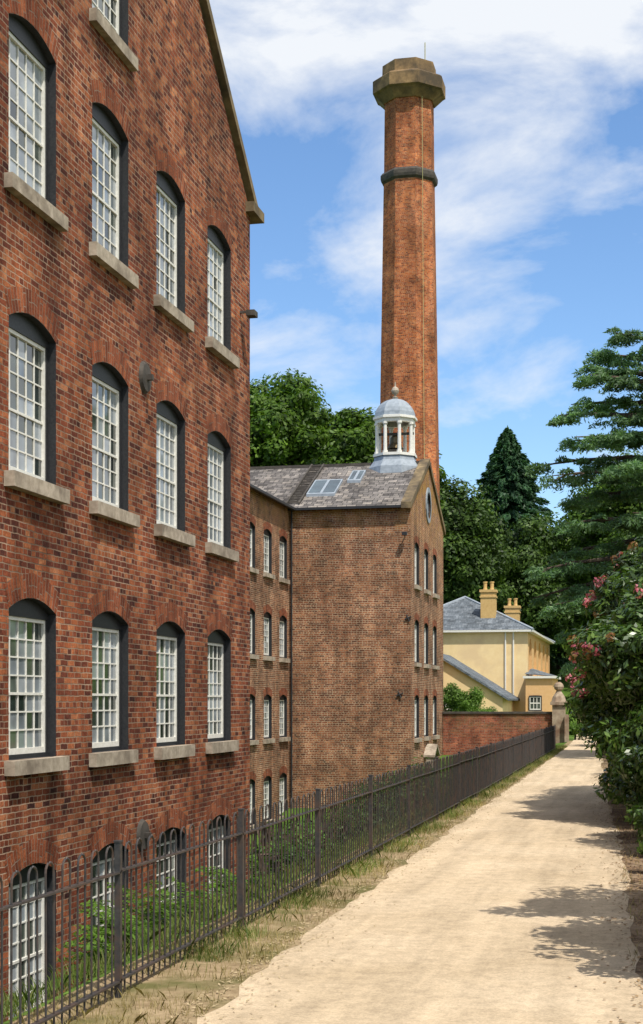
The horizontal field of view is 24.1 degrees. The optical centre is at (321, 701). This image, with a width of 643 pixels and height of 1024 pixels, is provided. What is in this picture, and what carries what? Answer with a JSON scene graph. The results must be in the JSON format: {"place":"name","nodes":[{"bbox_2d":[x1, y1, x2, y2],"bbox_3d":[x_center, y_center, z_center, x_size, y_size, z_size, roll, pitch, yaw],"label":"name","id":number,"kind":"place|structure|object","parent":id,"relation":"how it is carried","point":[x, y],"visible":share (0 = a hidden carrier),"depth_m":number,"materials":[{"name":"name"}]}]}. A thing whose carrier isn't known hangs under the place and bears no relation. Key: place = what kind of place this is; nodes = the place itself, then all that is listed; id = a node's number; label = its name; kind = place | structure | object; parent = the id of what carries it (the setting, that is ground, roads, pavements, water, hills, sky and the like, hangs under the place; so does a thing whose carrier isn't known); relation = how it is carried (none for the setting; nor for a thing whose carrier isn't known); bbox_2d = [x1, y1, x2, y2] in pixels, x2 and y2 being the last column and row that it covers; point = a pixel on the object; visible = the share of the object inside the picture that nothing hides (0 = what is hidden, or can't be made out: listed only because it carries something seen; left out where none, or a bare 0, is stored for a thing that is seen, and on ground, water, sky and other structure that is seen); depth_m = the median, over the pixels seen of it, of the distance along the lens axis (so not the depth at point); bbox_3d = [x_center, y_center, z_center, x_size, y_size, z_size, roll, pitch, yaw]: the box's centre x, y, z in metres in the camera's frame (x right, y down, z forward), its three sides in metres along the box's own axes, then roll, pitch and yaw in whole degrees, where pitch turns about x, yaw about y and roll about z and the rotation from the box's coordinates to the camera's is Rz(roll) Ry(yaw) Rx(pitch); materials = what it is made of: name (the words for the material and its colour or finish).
{"place":"outdoors","nodes":[
{"label":"outdoors","id":0,"kind":"place"},
{"bbox_2d":[8,741,571,1023],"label":"dry verge","id":1,"kind":"structure","parent":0,"point":[182,983],"depth_m":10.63,"materials":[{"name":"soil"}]},
{"bbox_2d":[165,765,542,1023],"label":"dry debris","id":2,"kind":"object","parent":1,"relation":"on","point":[338,913],"visible":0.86,"depth_m":13.04,"materials":[{"name":"plant"}]},
{"bbox_2d":[3,650,581,1023],"bbox_3d":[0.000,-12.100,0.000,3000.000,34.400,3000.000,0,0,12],"label":"ground","id":3,"kind":"structure","parent":0,"point":[566,690],"depth_m":62.63,"materials":[{"name":"green plant"}]},
{"bbox_2d":[0,0,249,1023],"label":"walls","id":4,"kind":"structure","parent":3,"relation":"on","point":[74,552],"depth_m":21.64,"materials":[{"name":"red brick"}]},
{"bbox_2d":[9,0,224,1018],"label":"window frames","id":5,"kind":"structure","parent":4,"relation":"in","point":[22,327],"depth_m":20.83,"materials":[{"name":"white wood"}]},
{"bbox_2d":[10,0,220,1016],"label":"window glass","id":6,"kind":"object","parent":5,"relation":"in","point":[13,404],"visible":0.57,"depth_m":20.67,"materials":[{"name":"grey glass"}]},
{"bbox_2d":[5,0,232,882],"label":"brick arches","id":7,"kind":"structure","parent":4,"relation":"attached to","point":[26,585],"depth_m":20.56,"materials":[{"name":"brown brick"}]},
{"bbox_2d":[4,7,239,775],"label":"window sills","id":8,"kind":"structure","parent":4,"relation":"attached to","point":[19,188],"depth_m":20.47,"materials":[{"name":"grey stone"}]},
{"bbox_2d":[136,361,153,850],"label":"iron tie plates","id":9,"kind":"object","parent":4,"relation":"attached to","point":[146,379],"visible":0.9,"depth_m":21.98,"materials":[{"name":"metal"}]},
{"bbox_2d":[199,0,263,223],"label":"gable coping","id":10,"kind":"object","parent":4,"relation":"on","point":[255,213],"visible":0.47,"depth_m":26.54,"materials":[{"name":"stone"}]},
{"bbox_2d":[240,309,257,318],"bbox_3d":[-1.328,-7.015,27.241,0.300,0.110,0.240,0,0,12],"label":"wall lamp","id":11,"kind":"object","parent":4,"relation":"attached to","point":[251,313],"visible":1,"depth_m":27.14,"materials":[{"name":"metal"}]},
{"bbox_2d":[56,854,283,994],"bbox_3d":[-1.427,2.821,17.872,2.940,1.578,7.288,0,0,12],"label":"fern shrub","id":12,"kind":"object","parent":3,"relation":"on","point":[102,934],"visible":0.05,"depth_m":16.80,"materials":[{"name":"green plant"}]},
{"bbox_2d":[0,725,555,1023],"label":"bow top railing fence","id":13,"kind":"object","parent":3,"relation":"on","point":[471,772],"visible":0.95,"depth_m":12.77,"materials":[{"name":"metal"}]},
{"bbox_2d":[0,744,558,1022],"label":"bank grass","id":14,"kind":"structure","parent":3,"relation":"on","point":[33,991],"depth_m":12.17,"materials":[{"name":"green plant"}]},
{"bbox_2d":[250,800,405,881],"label":"yard shrubs","id":15,"kind":"object","parent":3,"relation":"on","point":[257,844],"visible":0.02,"depth_m":39.57,"materials":[{"name":"green plant"}]},
{"bbox_2d":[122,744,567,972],"bbox_3d":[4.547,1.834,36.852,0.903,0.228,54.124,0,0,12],"label":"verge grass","id":16,"kind":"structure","parent":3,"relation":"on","point":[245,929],"depth_m":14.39,"materials":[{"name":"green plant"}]},
{"bbox_2d":[234,755,455,890],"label":"bank shrubs","id":17,"kind":"object","parent":3,"relation":"on","point":[340,823],"visible":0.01,"depth_m":26.48,"materials":[{"name":"green plant"}]},
{"bbox_2d":[250,382,445,834],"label":"mill wing with cupola","id":18,"kind":"structure","parent":3,"relation":"on","point":[346,623],"depth_m":63.62,"materials":[{"name":"brown brick"}]},
{"bbox_2d":[250,530,424,820],"bbox_3d":[-1.663,-1.018,51.293,5.211,11.291,40.571,0,0,12],"label":"window glass","id":19,"kind":"structure","parent":18,"relation":"in","point":[266,538],"depth_m":61.01,"materials":[{"name":"grey glass"}]},
{"bbox_2d":[250,523,434,824],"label":"window frames","id":20,"kind":"structure","parent":18,"relation":"in","point":[266,533],"depth_m":63.26,"materials":[{"name":"white paint"}]},
{"bbox_2d":[250,368,448,510],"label":"oak tree","id":21,"kind":"object","parent":3,"relation":"on","point":[292,422],"visible":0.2,"depth_m":102.09,"materials":[{"name":"green plant"}]},
{"bbox_2d":[373,57,444,501],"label":"brick chimney stack","id":22,"kind":"object","parent":3,"relation":"on","point":[409,94],"visible":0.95,"depth_m":86.68,"materials":[{"name":"brick"}]},
{"bbox_2d":[443,682,497,711],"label":"garden shrub","id":23,"kind":"object","parent":3,"relation":"on","point":[462,701],"visible":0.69,"depth_m":80.04,"materials":[{"name":"green plant"}]},
{"bbox_2d":[440,475,524,608],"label":"woodland tree","id":24,"kind":"object","parent":3,"relation":"on","point":[473,558],"visible":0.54,"depth_m":115.66,"materials":[{"name":"green plant"}]},
{"bbox_2d":[443,712,551,754],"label":"wall and coping","id":25,"kind":"structure","parent":3,"relation":"on","point":[464,731],"depth_m":72.37,"materials":[{"name":"brick"}]},
{"bbox_2d":[443,632,557,711],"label":"walls","id":26,"kind":"structure","parent":3,"relation":"on","point":[482,653],"depth_m":95.21,"materials":[{"name":"yellow paint"}]},
{"bbox_2d":[444,695,541,710],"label":"window frames","id":27,"kind":"structure","parent":26,"relation":"attached to","point":[536,696],"depth_m":93.05,"materials":[{"name":"white wood"}]},
{"bbox_2d":[446,698,539,711],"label":"window glass","id":28,"kind":"object","parent":27,"relation":"in","point":[536,700],"visible":0.31,"depth_m":93.10,"materials":[{"name":"grey glass"}]},
{"bbox_2d":[443,596,560,700],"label":"slate roof","id":29,"kind":"structure","parent":26,"relation":"on","point":[462,614],"depth_m":95.92,"materials":[{"name":"grey stone"}]},
{"bbox_2d":[479,581,520,629],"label":"chimneys","id":30,"kind":"object","parent":29,"relation":"on","point":[488,597],"visible":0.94,"depth_m":96.82,"materials":[{"name":"paint"}]},
{"bbox_2d":[505,632,513,694],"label":"downpipes","id":31,"kind":"object","parent":26,"relation":"attached to","point":[513,662],"visible":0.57,"depth_m":94.99,"materials":[{"name":"white paint"}]},
{"bbox_2d":[475,425,579,670],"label":"spruce tree","id":32,"kind":"object","parent":3,"relation":"on","point":[512,488],"visible":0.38,"depth_m":129.43,"materials":[{"name":"green plant"}]},
{"bbox_2d":[491,511,588,656],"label":"woodland tree","id":33,"kind":"object","parent":3,"relation":"on","point":[531,546],"visible":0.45,"depth_m":120.47,"materials":[{"name":"green plant"}]},
{"bbox_2d":[550,682,568,742],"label":"gate pier","id":34,"kind":"structure","parent":3,"relation":"on","point":[560,718],"depth_m":71.75,"materials":[{"name":"stone"}]},
{"bbox_2d":[550,567,575,671],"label":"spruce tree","id":35,"kind":"object","parent":3,"relation":"on","point":[565,659],"visible":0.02,"depth_m":130.85,"materials":[{"name":"green plant"}]},
{"bbox_2d":[557,514,596,629],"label":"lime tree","id":36,"kind":"object","parent":3,"relation":"on","point":[567,538],"visible":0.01,"depth_m":124.86,"materials":[{"name":"green plant"}]},
{"bbox_2d":[567,713,588,739],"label":"garden shrub","id":37,"kind":"object","parent":3,"relation":"on","point":[573,727],"visible":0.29,"depth_m":74.78,"materials":[{"name":"green plant"}]},
{"bbox_2d":[523,326,642,678],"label":"cedar tree","id":38,"kind":"object","parent":3,"relation":"on","point":[621,377],"visible":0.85,"depth_m":50.49,"materials":[{"name":"green plant"}]},
{"bbox_2d":[561,536,642,809],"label":"rhododendron bush","id":39,"kind":"object","parent":3,"relation":"on","point":[606,693],"visible":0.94,"depth_m":23.39,"materials":[{"name":"green plant"}]},
{"bbox_2d":[562,449,642,586],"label":"tree","id":40,"kind":"object","parent":3,"relation":"on","point":[615,510],"visible":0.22,"depth_m":118.53,"materials":[{"name":"green plant"}]},
{"bbox_2d":[601,751,642,976],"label":"leaf litter bank","id":41,"kind":"structure","parent":3,"relation":"on","point":[635,885],"depth_m":16.64,"materials":[{"name":"plant"}]},
{"bbox_2d":[576,719,594,742],"bbox_3d":[11.121,0.587,51.570,3.877,3.068,32.354,0,0,8],"label":"laurel shrub","id":42,"kind":"object","parent":41,"relation":"on","point":[585,725],"depth_m":64.68,"materials":[{"name":"green plant"}]},
{"bbox_2d":[565,774,642,1022],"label":"fallen leaves","id":43,"kind":"object","parent":41,"relation":"on","point":[639,956],"visible":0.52,"depth_m":16.14,"materials":[{"name":"brown plant"}]},
{"bbox_2d":[608,745,642,854],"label":"laurel shrub","id":44,"kind":"object","parent":41,"relation":"on","point":[630,768],"visible":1,"depth_m":20.57,"materials":[{"name":"green plant"}]},
{"bbox_2d":[603,510,642,564],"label":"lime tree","id":45,"kind":"object","parent":3,"relation":"on","point":[627,537],"visible":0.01,"depth_m":109.42,"materials":[{"name":"green plant"}]},
{"bbox_2d":[197,734,642,1023],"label":"gravel path","id":46,"kind":"structure","parent":0,"point":[495,924],"depth_m":12.15,"materials":[{"name":"beige gravel"}]},
{"bbox_2d":[209,0,642,527],"label":"sky","id":47,"kind":"structure","parent":0,"point":[538,125],"materials":[{"name":"blue"}]}
]}

